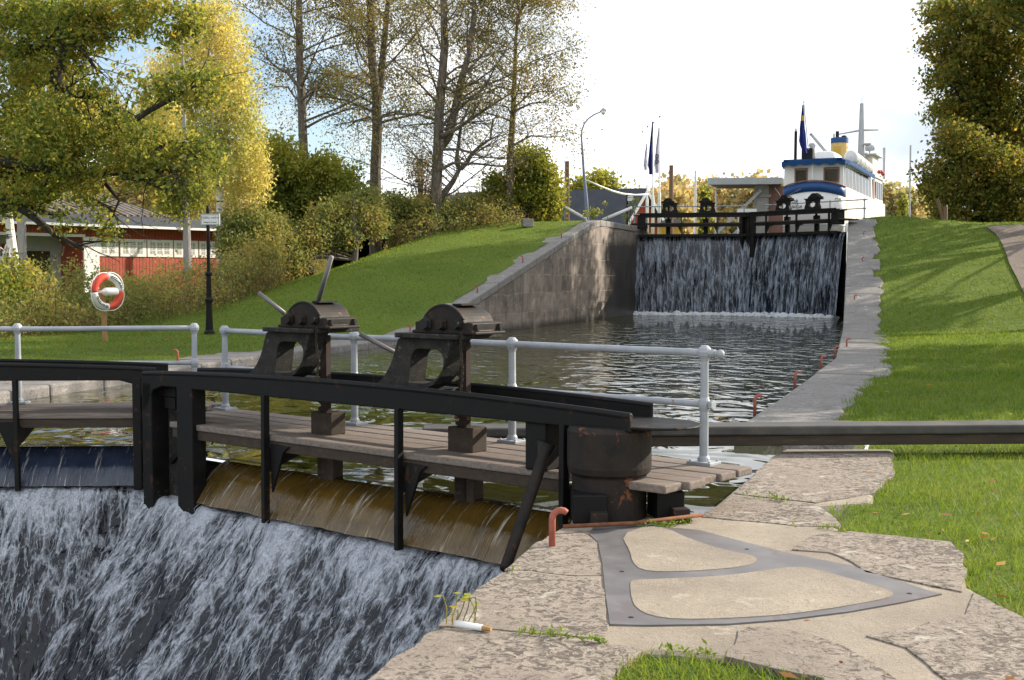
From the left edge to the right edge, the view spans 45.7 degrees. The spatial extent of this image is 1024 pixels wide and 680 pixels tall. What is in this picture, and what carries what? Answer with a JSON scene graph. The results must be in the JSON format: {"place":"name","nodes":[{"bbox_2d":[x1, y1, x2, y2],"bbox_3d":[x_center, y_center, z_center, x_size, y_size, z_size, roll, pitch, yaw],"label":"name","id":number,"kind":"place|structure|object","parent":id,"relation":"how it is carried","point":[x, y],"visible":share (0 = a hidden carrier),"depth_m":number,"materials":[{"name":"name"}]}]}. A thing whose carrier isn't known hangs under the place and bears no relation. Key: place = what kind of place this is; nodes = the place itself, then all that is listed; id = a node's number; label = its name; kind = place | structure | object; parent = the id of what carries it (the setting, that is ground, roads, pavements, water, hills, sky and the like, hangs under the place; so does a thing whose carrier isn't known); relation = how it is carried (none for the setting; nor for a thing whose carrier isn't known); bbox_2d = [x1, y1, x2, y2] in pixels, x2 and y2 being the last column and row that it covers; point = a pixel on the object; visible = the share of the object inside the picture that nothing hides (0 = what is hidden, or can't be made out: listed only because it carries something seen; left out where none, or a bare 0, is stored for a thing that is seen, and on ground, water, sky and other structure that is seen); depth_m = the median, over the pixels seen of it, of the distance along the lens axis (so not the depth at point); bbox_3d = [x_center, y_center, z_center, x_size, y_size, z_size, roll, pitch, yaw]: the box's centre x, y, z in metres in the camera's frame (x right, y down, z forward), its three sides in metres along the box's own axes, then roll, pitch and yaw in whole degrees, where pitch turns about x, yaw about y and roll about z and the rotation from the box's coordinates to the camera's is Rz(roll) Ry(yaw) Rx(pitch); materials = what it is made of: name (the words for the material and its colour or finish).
{"place":"outdoors","nodes":[
{"label":"outdoors","id":0,"kind":"place"},
{"bbox_2d":[0,315,843,517],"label":"water","id":1,"kind":"structure","parent":0,"point":[767,358],"depth_m":24.24,"materials":[{"name":"grey liquid"}]},
{"bbox_2d":[0,444,133,486],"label":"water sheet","id":2,"kind":"object","parent":1,"relation":"on","point":[77,465],"visible":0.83,"depth_m":14.16,"materials":[{"name":"liquid"}]},
{"bbox_2d":[206,460,222,475],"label":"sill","id":3,"kind":"structure","parent":1,"relation":"in","point":[210,469],"depth_m":13.51,"materials":[{"name":"black wood"}]},
{"bbox_2d":[197,458,569,563],"bbox_3d":[-0.760,1.628,11.087,6.521,0.410,0.589,2,4,40],"label":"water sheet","id":4,"kind":"object","parent":1,"relation":"on","point":[480,530],"visible":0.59,"depth_m":11.40,"materials":[{"name":"brown liquid"}]},
{"bbox_2d":[635,236,746,312],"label":"waterfall","id":5,"kind":"structure","parent":1,"relation":"on","point":[694,274],"depth_m":65.06,"materials":[{"name":"liquid"}]},
{"bbox_2d":[633,310,837,317],"bbox_3d":[11.560,-1.331,63.276,11.121,0.318,3.667,2,3,27],"label":"foam","id":6,"kind":"object","parent":1,"relation":"on","point":[765,314],"visible":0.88,"depth_m":63.30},
{"bbox_2d":[742,233,845,317],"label":"waterfall","id":7,"kind":"structure","parent":1,"relation":"on","point":[787,274],"depth_m":62.20,"materials":[{"name":"liquid"}]},
{"bbox_2d":[740,188,867,316],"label":"lock gate","id":8,"kind":"structure","parent":1,"relation":"in","point":[836,216],"depth_m":61.75,"materials":[{"name":"black metal"}]},
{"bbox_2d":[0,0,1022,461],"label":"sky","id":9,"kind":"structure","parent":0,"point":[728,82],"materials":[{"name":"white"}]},
{"bbox_2d":[0,214,1023,679],"bbox_3d":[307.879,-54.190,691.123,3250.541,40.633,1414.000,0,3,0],"label":"ground","id":10,"kind":"structure","parent":0,"point":[368,322],"depth_m":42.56,"materials":[{"name":"green plant"}]},
{"bbox_2d":[0,138,37,324],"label":"birch tree","id":11,"kind":"object","parent":10,"relation":"on","point":[10,244],"visible":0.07,"depth_m":35.78,"materials":[{"name":"green plant"}]},
{"bbox_2d":[17,185,26,311],"bbox_3d":[-17.697,-3.522,43.877,0.332,5.697,0.340,0,3,0],"label":"bare trunk","id":12,"kind":"object","parent":10,"relation":"on","point":[21,238],"visible":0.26,"depth_m":43.75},
{"bbox_2d":[99,282,107,340],"bbox_3d":[-11.071,-0.727,33.195,0.371,2.106,0.125,0,3,0],"label":"lifebuoy stake","id":13,"kind":"object","parent":10,"relation":"on","point":[103,315],"visible":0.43,"depth_m":33.18,"materials":[{"name":"brown wood"}]},
{"bbox_2d":[90,272,123,310],"bbox_3d":[-10.991,-1.314,33.052,0.225,1.067,1.066,2,4,36],"label":"lifebuoy","id":14,"kind":"object","parent":13,"relation":"hanging from","point":[118,291],"visible":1,"depth_m":32.98,"materials":[{"name":"white paint"}]},
{"bbox_2d":[0,82,230,201],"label":"gold tree","id":15,"kind":"object","parent":10,"relation":"on","point":[170,116],"visible":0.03,"depth_m":92.89,"materials":[{"name":"plant"}]},
{"bbox_2d":[0,189,262,292],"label":"red building","id":16,"kind":"structure","parent":10,"relation":"on","point":[40,241],"depth_m":62.47,"materials":[{"name":"red painted boards"},{"name":"ribbed tile"},{"name":"white paint"}]},
{"bbox_2d":[27,251,49,291],"bbox_3d":[-23.762,-2.954,60.899,0.030,3.000,1.400,2,4,38],"label":"door","id":17,"kind":"structure","parent":16,"relation":"in","point":[37,254],"depth_m":60.97,"materials":[{"name":"black glass"}]},
{"bbox_2d":[99,238,118,255],"bbox_3d":[-20.551,-4.679,61.343,0.086,0.900,1.556,2,4,38],"label":"window","id":18,"kind":"structure","parent":16,"relation":"in","point":[106,251],"depth_m":61.50,"materials":[{"name":"white glass"}]},
{"bbox_2d":[120,239,146,256],"bbox_3d":[-19.516,-4.747,62.650,0.086,0.900,1.542,2,4,38],"label":"window","id":19,"kind":"structure","parent":16,"relation":"in","point":[134,249],"depth_m":62.66,"materials":[{"name":"white paint"}]},
{"bbox_2d":[147,240,172,256],"bbox_3d":[-18.502,-4.813,63.931,0.086,0.900,1.563,2,4,38],"label":"window","id":20,"kind":"structure","parent":16,"relation":"in","point":[166,246],"depth_m":63.88,"materials":[{"name":"white glass"}]},
{"bbox_2d":[174,240,197,257],"bbox_3d":[-17.486,-4.880,65.214,0.086,0.900,1.539,2,4,38],"label":"window","id":21,"kind":"structure","parent":16,"relation":"in","point":[178,244],"depth_m":64.98,"materials":[{"name":"white glass"}]},
{"bbox_2d":[199,241,216,257],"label":"window","id":22,"kind":"structure","parent":16,"relation":"in","point":[202,244],"depth_m":66.16,"materials":[{"name":"white paint"}]},
{"bbox_2d":[0,0,266,311],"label":"oak tree","id":23,"kind":"object","parent":10,"relation":"on","point":[37,130],"visible":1,"depth_m":25.41,"materials":[{"name":"green plant"}]},
{"bbox_2d":[133,40,229,302],"bbox_3d":[-12.515,-6.364,45.762,3.482,10.201,2.827,0,3,0],"label":"birch tree","id":24,"kind":"object","parent":10,"relation":"on","point":[183,202],"visible":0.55,"depth_m":45.67,"materials":[{"name":"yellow plant"}]},
{"bbox_2d":[131,0,278,297],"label":"birch tree","id":25,"kind":"object","parent":10,"relation":"on","point":[243,118],"visible":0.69,"depth_m":49.22,"materials":[{"name":"yellow plant"}]},
{"bbox_2d":[200,205,219,333],"bbox_3d":[-9.163,-2.142,37.096,0.600,3.903,0.330,0,3,0],"label":"lamp post","id":26,"kind":"object","parent":10,"relation":"on","point":[208,219],"visible":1,"depth_m":37.04,"materials":[{"name":"black metal"}]},
{"bbox_2d":[205,202,311,292],"bbox_3d":[-10.409,-3.692,49.848,4.091,4.008,5.333,0,3,0],"label":"hazel tree","id":27,"kind":"object","parent":10,"relation":"on","point":[240,227],"visible":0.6,"depth_m":49.03,"materials":[{"name":"green plant"}]},
{"bbox_2d":[0,183,534,339],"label":"scrub","id":28,"kind":"object","parent":10,"relation":"on","point":[140,283],"visible":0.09,"depth_m":42.75,"materials":[{"name":"green plant"}]},
{"bbox_2d":[249,128,369,233],"bbox_3d":[-9.181,-5.859,55.873,6.167,7.607,4.380,0,3,0],"label":"willow tree","id":29,"kind":"object","parent":10,"relation":"on","point":[302,180],"visible":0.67,"depth_m":54.88,"materials":[{"name":"green plant"}]},
{"bbox_2d":[200,0,437,276],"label":"alder tree","id":30,"kind":"object","parent":10,"relation":"on","point":[301,96],"visible":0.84,"depth_m":59.22,"materials":[{"name":"brown plant"}]},
{"bbox_2d":[0,220,639,402],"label":"canal wall","id":31,"kind":"structure","parent":10,"relation":"on","point":[584,271],"depth_m":51.03,"materials":[{"name":"grey concrete"}]},
{"bbox_2d":[0,323,221,490],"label":"lock gate","id":32,"kind":"structure","parent":31,"relation":"attached to","point":[21,420],"depth_m":13.99,"materials":[{"name":"black metal"}]},
{"bbox_2d":[621,196,638,224],"bbox_3d":[6.265,-6.854,64.787,1.033,1.895,0.787,1,3,10],"label":"young tree","id":33,"kind":"object","parent":31,"relation":"on","point":[633,205],"visible":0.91,"depth_m":64.73,"materials":[{"name":"green plant"}]},
{"bbox_2d":[630,198,749,245],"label":"lock gate","id":34,"kind":"structure","parent":31,"relation":"attached to","point":[641,223],"depth_m":65.10,"materials":[{"name":"black wood"}]},
{"bbox_2d":[281,180,399,280],"bbox_3d":[-7.721,-4.772,52.776,7.160,4.709,3.530,-3,4,-44],"label":"dogwood shrub","id":35,"kind":"object","parent":10,"relation":"on","point":[338,221],"visible":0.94,"depth_m":52.45,"materials":[{"name":"green plant"}]},
{"bbox_2d":[252,0,481,254],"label":"alder tree","id":36,"kind":"object","parent":10,"relation":"on","point":[376,248],"visible":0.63,"depth_m":61.45,"materials":[{"name":"brown plant"}]},
{"bbox_2d":[397,142,443,234],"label":"brown tree","id":37,"kind":"object","parent":10,"relation":"on","point":[420,183],"visible":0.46,"depth_m":74.24,"materials":[{"name":"plant"}]},
{"bbox_2d":[371,184,503,244],"bbox_3d":[-3.968,-5.901,57.989,7.701,3.121,3.803,-1,3,-21],"label":"rusty shrub","id":38,"kind":"object","parent":10,"relation":"on","point":[400,203],"visible":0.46,"depth_m":57.46,"materials":[{"name":"brown plant"}]},
{"bbox_2d":[307,0,576,232],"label":"alder tree","id":39,"kind":"object","parent":10,"relation":"on","point":[442,139],"visible":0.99,"depth_m":57.36,"materials":[{"name":"brown plant"}]},
{"bbox_2d":[34,139,936,233],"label":"forest","id":40,"kind":"object","parent":10,"relation":"on","point":[683,193],"visible":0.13,"depth_m":153.38,"materials":[{"name":"yellow plant"}]},
{"bbox_2d":[410,0,602,221],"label":"alder tree","id":41,"kind":"object","parent":10,"relation":"on","point":[531,7],"visible":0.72,"depth_m":58.78,"materials":[{"name":"brown plant"}]},
{"bbox_2d":[5,225,1023,679],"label":"fallen leaves","id":42,"kind":"object","parent":10,"relation":"on","point":[791,675],"visible":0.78,"depth_m":15.85,"materials":[{"name":"plant"}]},
{"bbox_2d":[467,136,572,221],"bbox_3d":[0.275,-7.694,60.749,5.618,5.036,3.860,1,3,13],"label":"round tree","id":43,"kind":"object","parent":10,"relation":"on","point":[543,196],"visible":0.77,"depth_m":60.00,"materials":[{"name":"green plant"}]},
{"bbox_2d":[521,219,532,226],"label":"stone block","id":44,"kind":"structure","parent":10,"relation":"on","point":[526,222],"depth_m":56.31,"materials":[{"name":"grey stone"}]},
{"bbox_2d":[451,188,664,233],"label":"red barn","id":45,"kind":"structure","parent":10,"relation":"on","point":[613,205],"depth_m":106.36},
{"bbox_2d":[564,162,565,219],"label":"signal pole","id":46,"kind":"object","parent":10,"relation":"on","point":[564,181],"visible":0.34,"depth_m":83.50,"materials":[{"name":"white metal"}]},
{"bbox_2d":[565,161,569,220],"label":"utility pole","id":47,"kind":"object","parent":10,"relation":"on","point":[567,183],"visible":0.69,"depth_m":81.47,"materials":[{"name":"brown wood"}]},
{"bbox_2d":[563,205,586,220],"bbox_3d":[3.036,-6.269,61.758,1.588,1.533,0.170,0,3,0],"label":"barrier pole","id":48,"kind":"object","parent":10,"relation":"on","point":[577,214],"visible":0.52,"depth_m":61.68,"materials":[{"name":"white metal"}]},
{"bbox_2d":[581,108,605,220],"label":"street lamp","id":49,"kind":"object","parent":10,"relation":"on","point":[602,111],"visible":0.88,"depth_m":73.51,"materials":[{"name":"grey metal"}]},
{"bbox_2d":[583,206,603,219],"bbox_3d":[3.971,-6.173,59.771,1.060,1.060,0.923,0,3,0],"label":"young tree","id":50,"kind":"object","parent":10,"relation":"on","point":[593,213],"visible":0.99,"depth_m":59.73,"materials":[{"name":"green plant"}]},
{"bbox_2d":[569,164,635,189],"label":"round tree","id":51,"kind":"object","parent":10,"relation":"on","point":[602,177],"visible":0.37,"depth_m":147.97,"materials":[{"name":"green plant"}]},
{"bbox_2d":[602,206,632,220],"bbox_3d":[5.465,-6.271,63.260,1.628,1.381,0.170,0,3,0],"label":"barrier pole","id":52,"kind":"object","parent":10,"relation":"on","point":[618,213],"visible":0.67,"depth_m":63.18,"materials":[{"name":"white metal"}]},
{"bbox_2d":[586,179,648,195],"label":"overhead cable","id":53,"kind":"object","parent":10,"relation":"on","point":[617,192],"visible":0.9,"depth_m":77.86,"materials":[{"name":"white paint"}]},
{"bbox_2d":[626,195,632,224],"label":"name sign","id":54,"kind":"object","parent":10,"relation":"on","point":[629,198],"visible":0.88,"depth_m":69.64,"materials":[{"name":"white metal"}]},
{"bbox_2d":[641,131,642,187],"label":"flagpole","id":55,"kind":"object","parent":10,"relation":"on","point":[642,163],"visible":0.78,"depth_m":107.30,"materials":[{"name":"white metal"}]},
{"bbox_2d":[643,126,647,225],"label":"flagpole","id":56,"kind":"object","parent":10,"relation":"on","point":[645,164],"visible":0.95,"depth_m":102.32,"materials":[{"name":"white metal"}]},
{"bbox_2d":[648,122,653,233],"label":"flagpole","id":57,"kind":"object","parent":10,"relation":"on","point":[651,162],"visible":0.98,"depth_m":97.35,"materials":[{"name":"white metal"}]},
{"bbox_2d":[654,116,660,233],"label":"flagpole","id":58,"kind":"object","parent":10,"relation":"on","point":[657,161],"visible":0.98,"depth_m":92.36,"materials":[{"name":"white metal"}]},
{"bbox_2d":[659,218,682,233],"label":"yellow kiosk","id":59,"kind":"object","parent":10,"relation":"on","point":[662,230],"visible":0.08,"depth_m":90.91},
{"bbox_2d":[669,165,673,233],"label":"utility pole","id":60,"kind":"object","parent":10,"relation":"on","point":[671,185],"visible":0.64,"depth_m":89.41,"materials":[{"name":"brown wood"}]},
{"bbox_2d":[696,184,714,233],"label":"spruce tree","id":61,"kind":"object","parent":10,"relation":"on","point":[703,193],"visible":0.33,"depth_m":149.01,"materials":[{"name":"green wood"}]},
{"bbox_2d":[707,177,782,233],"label":"bridge canopy","id":62,"kind":"object","parent":10,"relation":"on","point":[765,192],"visible":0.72,"depth_m":84.81,"materials":[{"name":"grey paint"}]},
{"bbox_2d":[748,219,892,450],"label":"lock wall","id":63,"kind":"structure","parent":10,"relation":"on","point":[838,377],"depth_m":28.15,"materials":[{"name":"grey concrete"}]},
{"bbox_2d":[753,394,762,416],"bbox_3d":[3.387,0.906,16.746,0.132,0.326,0.046,0,3,0],"label":"mooring hook","id":64,"kind":"object","parent":63,"relation":"attached to","point":[755,401],"visible":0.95,"depth_m":16.73,"materials":[{"name":"red metal"}]},
{"bbox_2d":[794,371,800,388],"bbox_3d":[4.905,0.689,20.896,0.132,0.326,0.046,0,3,0],"label":"mooring hook","id":65,"kind":"object","parent":63,"relation":"attached to","point":[796,373],"visible":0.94,"depth_m":20.88,"materials":[{"name":"red metal"}]},
{"bbox_2d":[820,355,826,368],"bbox_3d":[6.398,0.477,24.996,0.132,0.326,0.046,0,3,0],"label":"mooring hook","id":66,"kind":"object","parent":63,"relation":"attached to","point":[822,357],"visible":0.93,"depth_m":24.98,"materials":[{"name":"red metal"}]},
{"bbox_2d":[834,346,838,358],"bbox_3d":[7.620,0.293,28.546,0.132,0.326,0.046,0,3,0],"label":"mooring hook","id":67,"kind":"object","parent":63,"relation":"attached to","point":[835,347],"visible":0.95,"depth_m":28.53,"materials":[{"name":"red metal"}]},
{"bbox_2d":[892,194,911,215],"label":"spruce tree","id":68,"kind":"object","parent":10,"relation":"on","point":[902,202],"visible":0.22,"depth_m":149.14,"materials":[{"name":"green plant"}]},
{"bbox_2d":[908,145,911,216],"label":"mast pole","id":69,"kind":"object","parent":10,"relation":"on","point":[909,213],"visible":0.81,"depth_m":94.45,"materials":[{"name":"white metal"}]},
{"bbox_2d":[935,198,943,219],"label":"fence post","id":70,"kind":"object","parent":10,"relation":"on","point":[939,208],"visible":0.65,"depth_m":65.65,"materials":[{"name":"brown wood"}]},
{"bbox_2d":[943,206,946,219],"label":"fence post","id":71,"kind":"object","parent":10,"relation":"on","point":[945,212],"visible":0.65,"depth_m":65.63,"materials":[{"name":"brown wood"}]},
{"bbox_2d":[905,110,1023,222],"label":"avenue tree","id":72,"kind":"object","parent":10,"relation":"on","point":[970,167],"visible":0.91,"depth_m":69.30,"materials":[{"name":"green plant"}]},
{"bbox_2d":[906,0,1023,175],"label":"avenue tree","id":73,"kind":"object","parent":10,"relation":"on","point":[988,57],"visible":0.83,"depth_m":73.73,"materials":[{"name":"green plant"}]},
{"bbox_2d":[958,0,1023,92],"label":"avenue tree","id":74,"kind":"object","parent":10,"relation":"on","point":[1005,11],"visible":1,"depth_m":60.89,"materials":[{"name":"green plant"}]},
{"bbox_2d":[986,224,1023,291],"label":"path","id":75,"kind":"structure","parent":10,"relation":"on","point":[1014,253],"depth_m":54.71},
{"bbox_2d":[440,449,994,679],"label":"stone quay","id":76,"kind":"structure","parent":0,"point":[851,631],"depth_m":6.64,"materials":[{"name":"beige stone"}]},
{"bbox_2d":[141,255,751,571],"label":"lock gate","id":77,"kind":"structure","parent":76,"relation":"attached to","point":[599,443],"depth_m":10.96,"materials":[{"name":"black metal"}]},
{"bbox_2d":[422,420,1023,446],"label":"gate boom","id":78,"kind":"object","parent":77,"relation":"attached to","point":[861,433],"visible":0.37,"depth_m":12.91,"materials":[{"name":"metal"}]},
{"bbox_2d":[571,489,607,523],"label":"collar block","id":79,"kind":"structure","parent":76,"relation":"on","point":[586,507],"depth_m":9.27,"materials":[{"name":"black metal"}]},
{"bbox_2d":[647,490,689,522],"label":"collar block","id":80,"kind":"structure","parent":76,"relation":"on","point":[671,504],"depth_m":9.41,"materials":[{"name":"black metal"}]},
{"bbox_2d":[368,452,1023,679],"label":"paving stones","id":81,"kind":"object","parent":76,"relation":"on","point":[982,638],"visible":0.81,"depth_m":6.67,"materials":[{"name":"stone"}]},
{"bbox_2d":[434,592,480,624],"bbox_3d":[-0.279,1.445,6.528,0.269,0.162,0.127,-1,3,-22],"label":"seedling","id":82,"kind":"object","parent":81,"relation":"on","point":[464,598],"visible":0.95,"depth_m":6.54,"materials":[{"name":"yellow plant"}]},
{"bbox_2d":[454,620,491,630],"bbox_3d":[-0.207,1.523,6.470,0.215,0.041,0.040,1,3,26],"label":"cigarette butt","id":83,"kind":"object","parent":81,"relation":"on","point":[468,625],"visible":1,"depth_m":6.46,"materials":[{"name":"white paper"}]},
{"bbox_2d":[549,507,567,546],"bbox_3d":[0.326,1.334,8.503,0.138,0.337,0.048,0,3,0],"label":"mooring hook","id":84,"kind":"object","parent":81,"relation":"attached to","point":[555,512],"visible":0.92,"depth_m":8.48,"materials":[{"name":"red metal"}]},
{"bbox_2d":[563,513,702,528],"bbox_3d":[0.924,1.367,9.139,1.170,0.047,0.051,-1,3,-22],"label":"tie rod","id":85,"kind":"object","parent":81,"relation":"on","point":[608,524],"visible":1,"depth_m":9.10,"materials":[{"name":"metal"}]},
{"bbox_2d":[507,492,847,659],"bbox_3d":[1.193,1.427,8.320,1.738,0.127,4.540,1,3,26],"label":"joint moss","id":86,"kind":"object","parent":81,"relation":"on","point":[667,645],"visible":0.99,"depth_m":6.37,"materials":[{"name":"green plant"}]},
{"bbox_2d":[589,523,941,626],"bbox_3d":[1.539,1.475,7.912,2.020,0.024,2.704,0,3,0],"label":"slide plate","id":87,"kind":"object","parent":76,"relation":"on","point":[654,576],"visible":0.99,"depth_m":7.43,"materials":[{"name":"metal"}]},
{"bbox_2d":[737,209,756,233],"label":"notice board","id":88,"kind":"object","parent":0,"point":[747,210],"visible":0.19,"depth_m":71.65,"materials":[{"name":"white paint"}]},
{"label":"tail water","id":89,"kind":"structure","parent":0,"visible":0},
{"bbox_2d":[0,484,142,631],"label":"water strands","id":90,"kind":"object","parent":89,"relation":"on","point":[52,551],"visible":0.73,"depth_m":13.55},
{"bbox_2d":[0,485,143,679],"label":"froth","id":91,"kind":"object","parent":89,"relation":"on","point":[25,642],"visible":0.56,"depth_m":13.54,"materials":[{"name":"liquid"}]},
{"bbox_2d":[31,495,502,679],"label":"froth","id":92,"kind":"object","parent":89,"relation":"on","point":[75,657],"visible":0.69,"depth_m":11.61,"materials":[{"name":"liquid"}]},
{"bbox_2d":[41,496,499,679],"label":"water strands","id":93,"kind":"object","parent":89,"relation":"on","point":[263,599],"visible":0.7,"depth_m":11.51},
{"label":"basin water","id":94,"kind":"structure","parent":0,"visible":0},
{"bbox_2d":[694,171,696,233],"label":"mast pole","id":95,"kind":"object","parent":94,"relation":"on","point":[695,176],"visible":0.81,"depth_m":87.52,"materials":[{"name":"white metal"}]},
{"bbox_2d":[782,101,885,257],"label":"passenger boat","id":96,"kind":"object","parent":94,"relation":"on","point":[839,171],"visible":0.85,"depth_m":89.49,"materials":[{"name":"beige paint"}]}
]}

